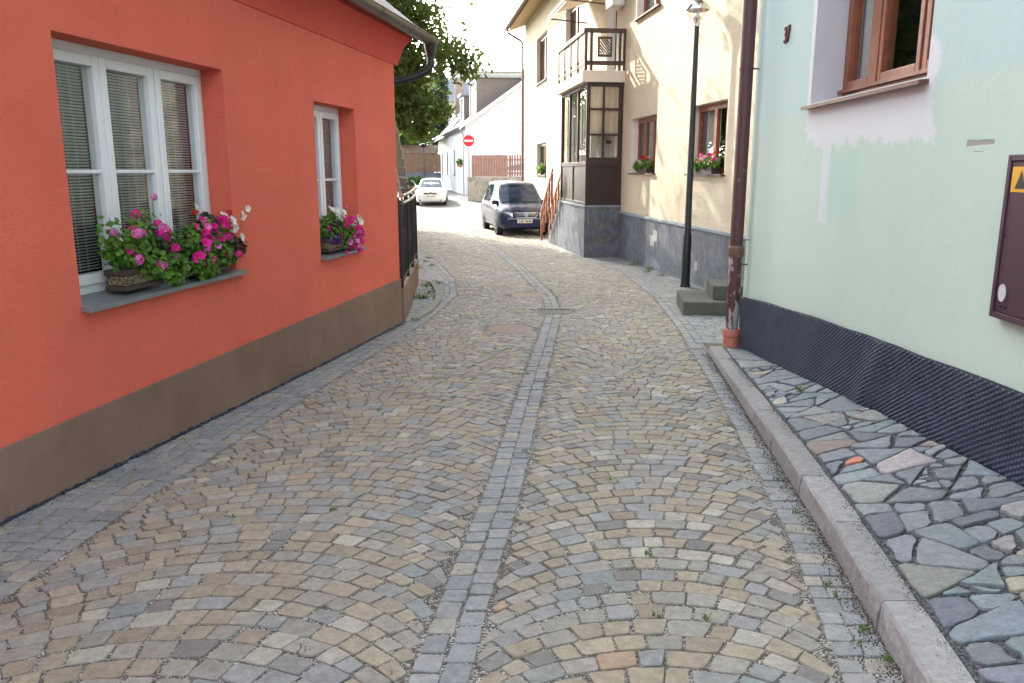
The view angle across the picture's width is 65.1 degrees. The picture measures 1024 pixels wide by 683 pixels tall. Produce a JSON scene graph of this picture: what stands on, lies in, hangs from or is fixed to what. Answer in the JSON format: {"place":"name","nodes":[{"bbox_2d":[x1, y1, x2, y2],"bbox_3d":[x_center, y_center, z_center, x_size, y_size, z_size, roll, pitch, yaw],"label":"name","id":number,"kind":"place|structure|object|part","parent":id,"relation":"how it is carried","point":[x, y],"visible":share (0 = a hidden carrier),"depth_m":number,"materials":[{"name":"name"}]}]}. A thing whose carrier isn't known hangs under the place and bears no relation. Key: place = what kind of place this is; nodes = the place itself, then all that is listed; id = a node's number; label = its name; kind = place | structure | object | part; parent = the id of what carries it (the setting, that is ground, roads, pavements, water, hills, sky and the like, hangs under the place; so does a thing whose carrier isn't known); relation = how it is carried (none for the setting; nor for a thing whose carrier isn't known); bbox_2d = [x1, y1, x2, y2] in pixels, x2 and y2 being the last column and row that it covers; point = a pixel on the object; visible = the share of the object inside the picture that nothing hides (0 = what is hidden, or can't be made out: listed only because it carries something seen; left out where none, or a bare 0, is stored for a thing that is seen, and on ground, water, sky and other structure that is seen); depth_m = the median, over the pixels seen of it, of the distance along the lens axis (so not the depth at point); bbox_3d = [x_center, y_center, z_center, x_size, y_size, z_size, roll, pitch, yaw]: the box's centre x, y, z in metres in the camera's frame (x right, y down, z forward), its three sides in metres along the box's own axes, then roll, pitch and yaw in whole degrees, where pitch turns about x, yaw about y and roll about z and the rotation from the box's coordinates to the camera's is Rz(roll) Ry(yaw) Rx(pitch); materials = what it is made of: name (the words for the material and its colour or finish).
{"place":"outdoors","nodes":[
{"label":"outdoors","id":0,"kind":"place"},
{"bbox_2d":[397,189,481,224],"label":"road surface","id":1,"kind":"object","parent":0,"point":[459,208],"depth_m":40.96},
{"bbox_2d":[420,143,426,177],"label":"street lamp","id":2,"kind":"object","parent":1,"relation":"on","point":[423,145],"visible":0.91,"depth_m":53.56,"materials":[{"name":"black metal"}]},
{"bbox_2d":[416,178,447,204],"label":"parked white car","id":3,"kind":"object","parent":1,"relation":"on","point":[431,190],"visible":0.94,"depth_m":44.36,"materials":[{"name":"paint"}]},
{"bbox_2d":[463,135,474,176],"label":"no entry sign","id":4,"kind":"object","parent":1,"relation":"on","point":[468,141],"visible":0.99,"depth_m":48.49,"materials":[{"name":"red metal"}]},
{"bbox_2d":[0,222,905,682],"bbox_3d":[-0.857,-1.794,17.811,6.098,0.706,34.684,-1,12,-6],"label":"road cobbles","id":5,"kind":"object","parent":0,"point":[558,274],"visible":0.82,"depth_m":3.96,"materials":[{"name":"stone"}]},
{"bbox_2d":[0,229,701,600],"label":"road edge setts","id":6,"kind":"structure","parent":5,"relation":"on","point":[18,571],"depth_m":5.06,"materials":[{"name":"stone"}]},
{"bbox_2d":[227,256,894,663],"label":"weeds","id":7,"kind":"object","parent":6,"relation":"on","point":[863,628],"visible":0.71,"depth_m":4.21,"materials":[{"name":"green plant"}]},
{"bbox_2d":[16,334,755,672],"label":"fallen leaves","id":8,"kind":"object","parent":5,"relation":"on","point":[270,460],"visible":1,"depth_m":5.21,"materials":[{"name":"brown plant"}]},
{"bbox_2d":[0,254,901,682],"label":"pavement setts","id":9,"kind":"structure","parent":5,"relation":"on","point":[808,560],"depth_m":4.41,"materials":[{"name":"stone"}]},
{"bbox_2d":[411,277,440,320],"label":"edging kerb","id":10,"kind":"structure","parent":9,"relation":"on","point":[433,305],"depth_m":12.05,"materials":[{"name":"stone"}]},
{"bbox_2d":[680,0,709,287],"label":"street lamp","id":11,"kind":"object","parent":9,"relation":"on","point":[697,7],"visible":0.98,"depth_m":13.84,"materials":[{"name":"black metal"}]},
{"bbox_2d":[704,343,722,347],"bbox_3d":[2.420,0.089,8.834,0.500,0.044,0.460,0,12,0],"label":"access plate","id":12,"kind":"object","parent":9,"relation":"on","point":[708,345],"visible":0.11,"depth_m":8.99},
{"bbox_2d":[409,223,560,682],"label":"road centre gutter","id":13,"kind":"object","parent":5,"relation":"on","point":[483,581],"visible":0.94,"depth_m":3.86,"materials":[{"name":"stone"}]},
{"bbox_2d":[2,325,975,682],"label":"grit","id":14,"kind":"object","parent":5,"relation":"on","point":[784,477],"visible":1,"depth_m":4.13,"materials":[{"name":"grey gravel"}]},
{"bbox_2d":[484,324,536,333],"bbox_3d":[-0.020,-0.138,10.064,0.660,0.055,0.660,0,12,0],"label":"manhole cover","id":15,"kind":"object","parent":5,"relation":"on","point":[510,328],"visible":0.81,"depth_m":10.05,"materials":[{"name":"metal"}]},
{"bbox_2d":[481,180,548,234],"bbox_3d":[0.062,-5.097,30.256,2.038,1.899,4.649,-2,12,-11],"label":"parked minivan","id":16,"kind":"object","parent":5,"relation":"on","point":[511,204],"visible":0.84,"depth_m":28.95,"materials":[{"name":"blue paint"}]},
{"bbox_3d":[-0.965,-5.837,31.294,0.196,0.610,0.651,-2,12,-11],"label":"side window","id":17,"kind":"part","parent":16,"relation":"part of","materials":[{"name":"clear glass"}]},
{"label":"side window","id":18,"kind":"part","parent":16,"relation":"part of","materials":[{"name":"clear glass"}]},
{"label":"side window","id":19,"kind":"part","parent":16,"relation":"part of","materials":[{"name":"glass"}]},
{"bbox_2d":[508,292,547,297],"bbox_3d":[0.270,-0.749,13.287,0.660,0.055,0.660,0,12,0],"label":"manhole cover","id":20,"kind":"object","parent":5,"relation":"on","point":[528,294],"visible":0.71,"depth_m":13.30,"materials":[{"name":"metal"}]},
{"bbox_2d":[535,308,571,313],"bbox_3d":[0.600,-0.410,11.519,0.520,0.054,0.460,1,12,3],"label":"drain grate","id":21,"kind":"object","parent":5,"relation":"on","point":[552,309],"visible":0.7,"depth_m":11.56,"materials":[{"name":"metal"}]},
{"bbox_2d":[414,0,524,76],"label":"sky","id":22,"kind":"structure","parent":0,"point":[487,25],"materials":[{"name":"white"}]},
{"bbox_2d":[508,163,519,170],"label":"canvas cover","id":23,"kind":"object","parent":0,"point":[516,167],"visible":0.27,"depth_m":47.90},
{"bbox_2d":[723,347,1023,682],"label":"pavement chippings","id":24,"kind":"object","parent":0,"point":[963,656],"visible":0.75,"depth_m":3.49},
{"bbox_2d":[725,347,1023,682],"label":"pavement flagstones","id":25,"kind":"object","parent":24,"relation":"on","point":[945,563],"visible":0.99,"depth_m":3.66,"materials":[{"name":"stone"}]},
{"bbox_3d":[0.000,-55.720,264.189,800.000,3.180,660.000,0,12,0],"label":"ground","id":26,"kind":"structure","parent":0,"visible":0},
{"bbox_2d":[0,0,439,525],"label":"red house","id":27,"kind":"structure","parent":26,"relation":"on","point":[277,117],"depth_m":5.75,"materials":[{"name":"paint"}]},
{"bbox_2d":[95,193,193,291],"bbox_3d":[-2.369,-0.627,5.133,0.318,0.620,0.750,2,12,10],"label":"flower box","id":28,"kind":"object","parent":27,"relation":"attached to","point":[149,260],"visible":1,"depth_m":5.07,"materials":[{"name":"green plant"}]},
{"bbox_2d":[51,38,247,312],"bbox_3d":[-2.400,-1.103,5.328,0.308,1.530,1.840,2,12,10],"label":"window","id":29,"kind":"structure","parent":27,"relation":"in","point":[94,62],"depth_m":5.24,"materials":[{"name":"white plastic"}]},
{"bbox_2d":[176,202,250,280],"bbox_3d":[-2.204,-0.755,5.938,0.269,0.560,0.917,2,12,10],"label":"flower box","id":30,"kind":"object","parent":27,"relation":"on","point":[207,249],"visible":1,"depth_m":5.77,"materials":[{"name":"pink plant"}]},
{"bbox_2d":[314,105,366,260],"bbox_3d":[-1.876,-1.654,8.288,0.308,1.510,1.150,2,12,10],"label":"window","id":31,"kind":"structure","parent":27,"relation":"in","point":[320,112],"depth_m":8.47,"materials":[{"name":"white plastic"}]},
{"bbox_2d":[319,205,364,254],"bbox_3d":[-1.760,-1.175,8.435,0.290,0.539,0.974,2,12,10],"label":"flower box","id":32,"kind":"object","parent":27,"relation":"attached to","point":[344,237],"visible":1,"depth_m":8.26,"materials":[{"name":"pink plant"}]},
{"bbox_2d":[395,120,410,199],"bbox_3d":[-1.877,-2.293,13.200,0.355,2.766,2.490,-1,12,-4],"label":"lean to roof","id":33,"kind":"object","parent":27,"relation":"attached to","point":[401,172],"visible":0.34,"depth_m":13.30,"materials":[{"name":"brown wood"}]},
{"bbox_2d":[398,180,418,321],"bbox_3d":[-1.627,-1.331,12.594,0.268,2.338,4.400,-1,12,-4],"label":"iron fence","id":34,"kind":"object","parent":26,"relation":"on","point":[407,233],"visible":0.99,"depth_m":11.76,"materials":[{"name":"black metal"}]},
{"bbox_2d":[404,176,428,188],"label":"shrub","id":35,"kind":"object","parent":26,"relation":"on","point":[415,181],"visible":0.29,"depth_m":57.33,"materials":[{"name":"green plant"}]},
{"bbox_2d":[397,173,440,190],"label":"stone wall","id":36,"kind":"structure","parent":26,"relation":"on","point":[430,175],"depth_m":58.66,"materials":[{"name":"grey stone"}]},
{"bbox_2d":[396,154,440,172],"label":"board fence","id":37,"kind":"object","parent":36,"relation":"on","point":[431,161],"visible":0.3,"depth_m":58.54,"materials":[{"name":"brown wood"}]},
{"bbox_2d":[401,145,437,172],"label":"garden shed","id":38,"kind":"structure","parent":26,"relation":"on","point":[418,149],"depth_m":61.42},
{"bbox_2d":[399,85,441,148],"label":"broadleaf tree","id":39,"kind":"object","parent":26,"relation":"on","point":[404,140],"visible":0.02,"depth_m":63.20,"materials":[{"name":"green plant"}]},
{"bbox_2d":[385,0,492,142],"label":"broadleaf tree","id":40,"kind":"object","parent":26,"relation":"on","point":[413,101],"visible":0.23,"depth_m":19.50,"materials":[{"name":"green plant"}]},
{"bbox_2d":[426,78,454,138],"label":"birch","id":41,"kind":"object","parent":26,"relation":"on","point":[429,105],"visible":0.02,"depth_m":80.48,"materials":[{"name":"green plant"}]},
{"bbox_2d":[413,77,468,144],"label":"distant house","id":42,"kind":"structure","parent":26,"relation":"on","point":[452,89],"depth_m":94.22,"materials":[{"name":"paint"}]},
{"bbox_2d":[431,44,451,156],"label":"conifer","id":43,"kind":"object","parent":26,"relation":"on","point":[442,127],"visible":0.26,"depth_m":70.70,"materials":[{"name":"green plant"}]},
{"bbox_2d":[426,75,524,194],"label":"white house","id":44,"kind":"structure","parent":26,"relation":"on","point":[489,115],"depth_m":51.09,"materials":[{"name":"paint"}]},
{"bbox_2d":[458,158,462,167],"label":"hanging basket","id":45,"kind":"object","parent":44,"relation":"attached to","point":[460,163],"visible":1,"depth_m":51.82,"materials":[{"name":"green plant"}]},
{"bbox_2d":[453,69,524,76],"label":"distant house","id":46,"kind":"structure","parent":26,"relation":"on","point":[507,72],"depth_m":119.30,"materials":[{"name":"paint"}]},
{"bbox_2d":[468,177,520,200],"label":"stone wall","id":47,"kind":"structure","parent":26,"relation":"on","point":[477,187],"depth_m":47.02,"materials":[{"name":"beige stone"}]},
{"bbox_2d":[472,155,520,176],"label":"picket fence","id":48,"kind":"object","parent":47,"relation":"on","point":[489,165],"visible":0.75,"depth_m":46.87,"materials":[{"name":"brown wood"}]},
{"bbox_2d":[540,168,560,246],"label":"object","id":49,"kind":"structure","parent":26,"relation":"on","point":[554,221],"depth_m":24.16,"materials":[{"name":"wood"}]},
{"bbox_2d":[504,0,760,287],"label":"cream house","id":50,"kind":"structure","parent":26,"relation":"on","point":[607,98],"depth_m":18.74,"materials":[{"name":"paint"}]},
{"bbox_2d":[535,163,545,174],"bbox_3d":[1.140,-6.908,32.092,0.336,0.472,1.167,-1,12,-7],"label":"flower box","id":51,"kind":"object","parent":50,"relation":"on","point":[540,169],"visible":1,"depth_m":31.79,"materials":[{"name":"green plant"}]},
{"bbox_2d":[535,143,546,175],"bbox_3d":[1.305,-7.279,32.090,0.393,1.280,2.580,-1,12,-7],"label":"window","id":52,"kind":"structure","parent":50,"relation":"in","point":[544,144],"depth_m":32.73,"materials":[{"name":"red wood"}]},
{"bbox_2d":[535,34,546,85],"bbox_3d":[1.281,-11.065,31.432,0.393,1.800,2.680,-1,12,-7],"label":"window","id":53,"kind":"structure","parent":50,"relation":"in","point":[543,46],"depth_m":32.13,"materials":[{"name":"red wood"}]},
{"bbox_2d":[570,5,579,41],"bbox_3d":[2.136,-9.757,25.432,0.175,1.750,2.200,-1,12,-7],"label":"window","id":54,"kind":"structure","parent":50,"relation":"in","point":[576,9],"depth_m":26.04,"materials":[{"name":"red wood"}]},
{"bbox_2d":[548,0,605,23],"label":"awning","id":55,"kind":"object","parent":50,"relation":"attached to","point":[562,5],"visible":0.86,"depth_m":22.32,"materials":[{"name":"beige fabric"}]},
{"bbox_2d":[612,11,615,69],"bbox_3d":[2.711,-7.702,20.483,0.060,2.100,1.000,-1,12,-7],"label":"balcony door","id":56,"kind":"structure","parent":50,"relation":"in","point":[614,12],"depth_m":20.90,"materials":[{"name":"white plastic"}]},
{"bbox_2d":[605,0,624,10],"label":"air conditioner","id":57,"kind":"object","parent":50,"relation":"attached to","point":[614,5],"visible":1,"depth_m":19.16,"materials":[{"name":"white metal"}]},
{"bbox_2d":[627,115,656,174],"bbox_3d":[3.049,-4.377,17.938,0.392,1.260,2.040,-1,12,-7],"label":"window","id":58,"kind":"structure","parent":50,"relation":"in","point":[650,122],"depth_m":18.18,"materials":[{"name":"red wood"}]},
{"bbox_2d":[632,155,652,172],"bbox_3d":[2.952,-3.985,18.008,0.325,0.395,1.085,-1,12,-7],"label":"flower box","id":59,"kind":"object","parent":50,"relation":"on","point":[643,166],"visible":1,"depth_m":17.80,"materials":[{"name":"green plant"}]},
{"bbox_2d":[633,0,661,21],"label":"window","id":60,"kind":"structure","parent":50,"relation":"in","point":[654,4],"depth_m":17.60,"materials":[{"name":"red wood"}]},
{"bbox_2d":[684,101,727,175],"bbox_3d":[3.534,-3.535,14.049,0.392,1.240,1.860,-1,12,-7],"label":"window","id":61,"kind":"structure","parent":50,"relation":"in","point":[714,111],"depth_m":14.30,"materials":[{"name":"red wood"}]},
{"bbox_2d":[694,151,720,173],"bbox_3d":[3.432,-3.153,14.126,0.325,0.390,1.085,-1,12,-7],"label":"flower box","id":62,"kind":"object","parent":50,"relation":"on","point":[707,164],"visible":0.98,"depth_m":13.94,"materials":[{"name":"green plant"}]},
{"bbox_2d":[676,279,743,315],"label":"entrance steps","id":63,"kind":"structure","parent":26,"relation":"on","point":[711,300],"depth_m":11.24,"materials":[{"name":"concrete"}]},
{"bbox_2d":[708,346,975,682],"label":"kerb","id":64,"kind":"structure","parent":26,"relation":"on","point":[913,647],"depth_m":3.44,"materials":[{"name":"stone"}]},
{"bbox_2d":[738,0,1023,485],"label":"mint house","id":65,"kind":"structure","parent":26,"relation":"on","point":[887,138],"depth_m":5.16,"materials":[{"name":"green paint"}]},
{"bbox_2d":[722,0,758,347],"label":"downpipe","id":66,"kind":"object","parent":65,"relation":"attached to","point":[731,332],"visible":0.94,"depth_m":8.27,"materials":[{"name":"metal"}]},
{"bbox_2d":[801,0,934,109],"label":"window","id":67,"kind":"structure","parent":65,"relation":"in","point":[881,16],"depth_m":5.80,"materials":[{"name":"red wood"}]},
{"bbox_2d":[989,154,1023,326],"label":"meter cabinet","id":68,"kind":"object","parent":65,"relation":"attached to","point":[1007,300],"visible":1,"depth_m":3.74,"materials":[{"name":"metal"}]},
{"bbox_3d":[2.327,-0.435,3.530,0.010,0.701,0.556,0,12,1],"label":"door","id":69,"kind":"part","parent":68,"relation":"part of","materials":[{"name":"purple metal"}]}
]}

